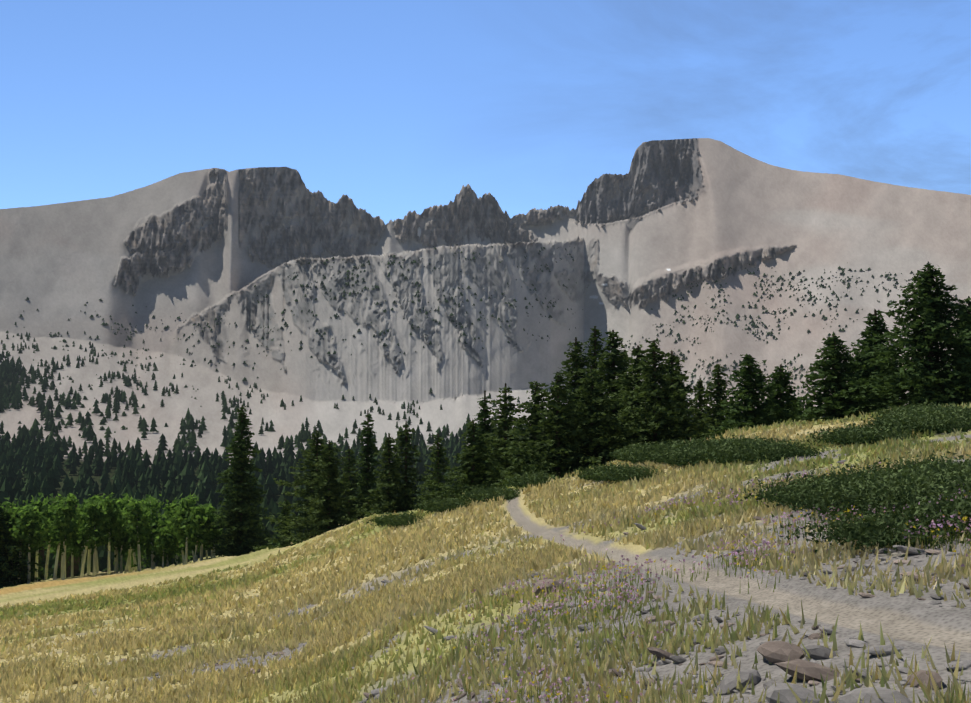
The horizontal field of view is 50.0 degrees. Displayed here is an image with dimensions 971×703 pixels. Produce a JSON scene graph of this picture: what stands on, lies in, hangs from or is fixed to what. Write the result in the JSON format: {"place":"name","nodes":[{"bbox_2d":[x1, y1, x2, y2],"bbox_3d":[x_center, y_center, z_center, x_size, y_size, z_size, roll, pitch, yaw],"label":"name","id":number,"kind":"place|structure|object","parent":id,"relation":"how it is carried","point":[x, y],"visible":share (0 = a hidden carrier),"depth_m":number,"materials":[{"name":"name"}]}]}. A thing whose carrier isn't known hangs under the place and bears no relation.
{"place":"outdoors","nodes":[
{"label":"outdoors","id":0,"kind":"place"},
{"bbox_2d":[0,138,970,702],"bbox_3d":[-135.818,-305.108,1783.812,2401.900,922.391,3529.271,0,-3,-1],"label":"mountain terrain","id":1,"kind":"structure","parent":0,"point":[638,242],"depth_m":2191.72,"materials":[{"name":"grey stone"}]},
{"bbox_2d":[0,500,42,587],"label":"spruce tree","id":2,"kind":"object","parent":1,"relation":"on","point":[8,563],"visible":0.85,"depth_m":108.91,"materials":[{"name":"green plant"}]},
{"bbox_2d":[13,547,52,584],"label":"spruce tree","id":3,"kind":"object","parent":1,"relation":"on","point":[41,573],"visible":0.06,"depth_m":124.72,"materials":[{"name":"green plant"}]},
{"bbox_2d":[38,505,124,578],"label":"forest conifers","id":4,"kind":"object","parent":1,"relation":"on","point":[77,570],"depth_m":139.70,"materials":[{"name":"green plant"}]},
{"bbox_2d":[0,492,223,583],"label":"aspen grove","id":5,"kind":"object","parent":1,"relation":"on","point":[64,527],"visible":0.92,"depth_m":113.60,"materials":[{"name":"green plant"}]},
{"bbox_2d":[203,405,277,558],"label":"spruce tree","id":6,"kind":"object","parent":1,"relation":"on","point":[239,497],"visible":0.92,"depth_m":108.50,"materials":[{"name":"green plant"}]},
{"bbox_2d":[274,498,294,546],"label":"spruce tree","id":7,"kind":"object","parent":1,"relation":"on","point":[284,512],"visible":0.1,"depth_m":97.16,"materials":[{"name":"green plant"}]},
{"bbox_2d":[253,429,359,550],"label":"spruce tree","id":8,"kind":"object","parent":1,"relation":"on","point":[307,455],"visible":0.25,"depth_m":81.86,"materials":[{"name":"green plant"}]},
{"bbox_2d":[284,440,367,543],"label":"spruce tree","id":9,"kind":"object","parent":1,"relation":"on","point":[325,506],"visible":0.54,"depth_m":78.08,"materials":[{"name":"green plant"}]},
{"bbox_2d":[340,446,367,523],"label":"spruce tree","id":10,"kind":"object","parent":1,"relation":"on","point":[348,464],"visible":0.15,"depth_m":88.48,"materials":[{"name":"green plant"}]},
{"bbox_2d":[351,409,381,517],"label":"spruce tree","id":11,"kind":"object","parent":1,"relation":"on","point":[370,479],"visible":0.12,"depth_m":90.65,"materials":[{"name":"green plant"}]},
{"bbox_2d":[359,433,418,516],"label":"spruce tree","id":12,"kind":"object","parent":1,"relation":"on","point":[391,470],"visible":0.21,"depth_m":72.94,"materials":[{"name":"green plant"}]},
{"bbox_2d":[374,421,431,513],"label":"spruce tree","id":13,"kind":"object","parent":1,"relation":"on","point":[403,443],"visible":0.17,"depth_m":75.17,"materials":[{"name":"green plant"}]},
{"bbox_2d":[413,433,461,500],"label":"spruce tree","id":14,"kind":"object","parent":1,"relation":"on","point":[438,466],"visible":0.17,"depth_m":69.34,"materials":[{"name":"green plant"}]},
{"bbox_2d":[423,418,510,499],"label":"spruce tree","id":15,"kind":"object","parent":1,"relation":"on","point":[469,471],"visible":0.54,"depth_m":49.48,"materials":[{"name":"green plant"}]},
{"bbox_2d":[0,244,957,577],"bbox_3d":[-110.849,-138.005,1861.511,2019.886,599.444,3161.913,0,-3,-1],"label":"conifer forest","id":16,"kind":"object","parent":1,"relation":"on","point":[26,452],"visible":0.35,"depth_m":956.39,"materials":[{"name":"green plant"}]},
{"bbox_2d":[463,391,498,489],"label":"spruce tree","id":17,"kind":"object","parent":1,"relation":"on","point":[483,421],"visible":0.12,"depth_m":65.64,"materials":[{"name":"green plant"}]},
{"bbox_2d":[466,382,529,486],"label":"spruce tree","id":18,"kind":"object","parent":1,"relation":"on","point":[504,421],"visible":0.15,"depth_m":57.54,"materials":[{"name":"green plant"}]},
{"bbox_2d":[91,432,970,702],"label":"rocks","id":19,"kind":"object","parent":1,"relation":"on","point":[777,653],"depth_m":6.37,"materials":[{"name":"grey stone"}]},
{"bbox_2d":[492,381,569,487],"bbox_3d":[2.234,3.963,45.903,4.416,5.328,4.992,0,-3,-1],"label":"spruce tree","id":20,"kind":"object","parent":1,"relation":"on","point":[531,408],"visible":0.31,"depth_m":45.57,"materials":[{"name":"green plant"}]},
{"bbox_2d":[497,371,601,487],"bbox_3d":[3.027,3.625,43.354,5.245,5.640,5.105,0,-3,-1],"label":"spruce tree","id":21,"kind":"object","parent":1,"relation":"on","point":[558,411],"visible":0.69,"depth_m":42.99,"materials":[{"name":"green plant"}]},
{"bbox_2d":[544,337,619,473],"bbox_3d":[4.593,3.866,49.780,6.306,9.117,6.038,3,-4,-40],"label":"spruce tree","id":22,"kind":"object","parent":1,"relation":"on","point":[573,372],"visible":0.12,"depth_m":49.61,"materials":[{"name":"green plant"}]},
{"bbox_2d":[540,366,632,469],"bbox_3d":[4.613,3.246,44.107,4.924,5.294,3.581,2,-4,-34],"label":"spruce tree","id":23,"kind":"object","parent":1,"relation":"on","point":[599,422],"visible":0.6,"depth_m":43.84,"materials":[{"name":"green plant"}]},
{"bbox_2d":[572,326,608,447],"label":"spruce tree","id":24,"kind":"object","parent":1,"relation":"on","point":[595,346],"depth_m":55.68,"materials":[{"name":"green plant"}]},
{"bbox_2d":[593,330,634,445],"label":"spruce tree","id":25,"kind":"object","parent":1,"relation":"on","point":[613,358],"visible":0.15,"depth_m":51.38,"materials":[{"name":"green plant"}]},
{"bbox_2d":[616,350,633,404],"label":"spruce tree","id":26,"kind":"object","parent":1,"relation":"on","point":[629,363],"visible":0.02,"depth_m":61.38,"materials":[{"name":"green plant"}]},
{"bbox_2d":[600,344,683,448],"bbox_3d":[6.685,2.656,47.477,5.532,5.991,5.081,0,-3,-1],"label":"spruce tree","id":27,"kind":"object","parent":1,"relation":"on","point":[632,381],"visible":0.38,"depth_m":47.27,"materials":[{"name":"green plant"}]},
{"bbox_2d":[606,338,705,446],"bbox_3d":[7.518,2.205,44.484,4.389,5.639,4.894,-3,-4,42],"label":"spruce tree","id":28,"kind":"object","parent":1,"relation":"on","point":[654,393],"visible":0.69,"depth_m":44.15,"materials":[{"name":"green plant"}]},
{"bbox_2d":[361,399,970,556],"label":"shrubs","id":29,"kind":"object","parent":1,"relation":"on","point":[911,485],"visible":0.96,"depth_m":14.58,"materials":[{"name":"green plant"}]},
{"bbox_2d":[644,350,714,440],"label":"spruce tree","id":30,"kind":"object","parent":1,"relation":"on","point":[675,359],"visible":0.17,"depth_m":49.00,"materials":[{"name":"green plant"}]},
{"bbox_2d":[668,369,694,437],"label":"spruce tree","id":31,"kind":"object","parent":1,"relation":"on","point":[685,408],"depth_m":56.89,"materials":[{"name":"green plant"}]},
{"bbox_2d":[412,462,970,702],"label":"meadow flowers","id":32,"kind":"object","parent":1,"relation":"on","point":[548,699],"depth_m":9.94,"materials":[{"name":"white plant"}]},
{"bbox_2d":[689,378,712,438],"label":"spruce tree","id":33,"kind":"object","parent":1,"relation":"on","point":[699,400],"visible":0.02,"depth_m":58.60,"materials":[{"name":"green plant"}]},
{"bbox_2d":[695,364,733,438],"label":"spruce tree","id":34,"kind":"object","parent":1,"relation":"on","point":[720,390],"visible":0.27,"depth_m":54.56,"materials":[{"name":"green plant"}]},
{"bbox_2d":[701,354,799,438],"bbox_3d":[11.092,2.148,43.725,3.795,4.162,4.130,-3,-4,43],"label":"spruce tree","id":35,"kind":"object","parent":1,"relation":"on","point":[748,413],"visible":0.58,"depth_m":43.36,"materials":[{"name":"green plant"}]},
{"bbox_2d":[761,364,814,425],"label":"spruce tree","id":36,"kind":"object","parent":1,"relation":"on","point":[782,382],"visible":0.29,"depth_m":47.91,"materials":[{"name":"green plant"}]},
{"bbox_2d":[786,333,884,421],"bbox_3d":[14.669,1.609,43.065,4.286,4.751,4.535,2,-4,-35],"label":"spruce tree","id":37,"kind":"object","parent":1,"relation":"on","point":[836,377],"visible":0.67,"depth_m":42.50,"materials":[{"name":"green plant"}]},
{"bbox_2d":[840,350,886,415],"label":"spruce tree","id":38,"kind":"object","parent":1,"relation":"on","point":[865,372],"visible":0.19,"depth_m":44.23,"materials":[{"name":"green plant"}]},
{"bbox_2d":[845,309,907,408],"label":"spruce tree","id":39,"kind":"object","parent":1,"relation":"on","point":[878,326],"visible":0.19,"depth_m":45.99,"materials":[{"name":"green plant"}]},
{"bbox_2d":[833,263,970,418],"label":"spruce tree","id":40,"kind":"object","parent":1,"relation":"on","point":[925,372],"visible":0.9,"depth_m":40.29,"materials":[{"name":"green plant"}]},
{"bbox_2d":[938,296,970,402],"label":"spruce tree","id":41,"kind":"object","parent":1,"relation":"on","point":[968,301],"visible":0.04,"depth_m":45.52,"materials":[{"name":"green plant"}]},
{"bbox_2d":[0,402,970,702],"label":"meadow grass","id":42,"kind":"structure","parent":0,"point":[382,606],"depth_m":14.68,"materials":[{"name":"yellow plant"}]},
{"bbox_2d":[0,0,970,224],"label":"sky","id":43,"kind":"structure","parent":0,"point":[393,107],"materials":[{"name":"blue"}]}
]}

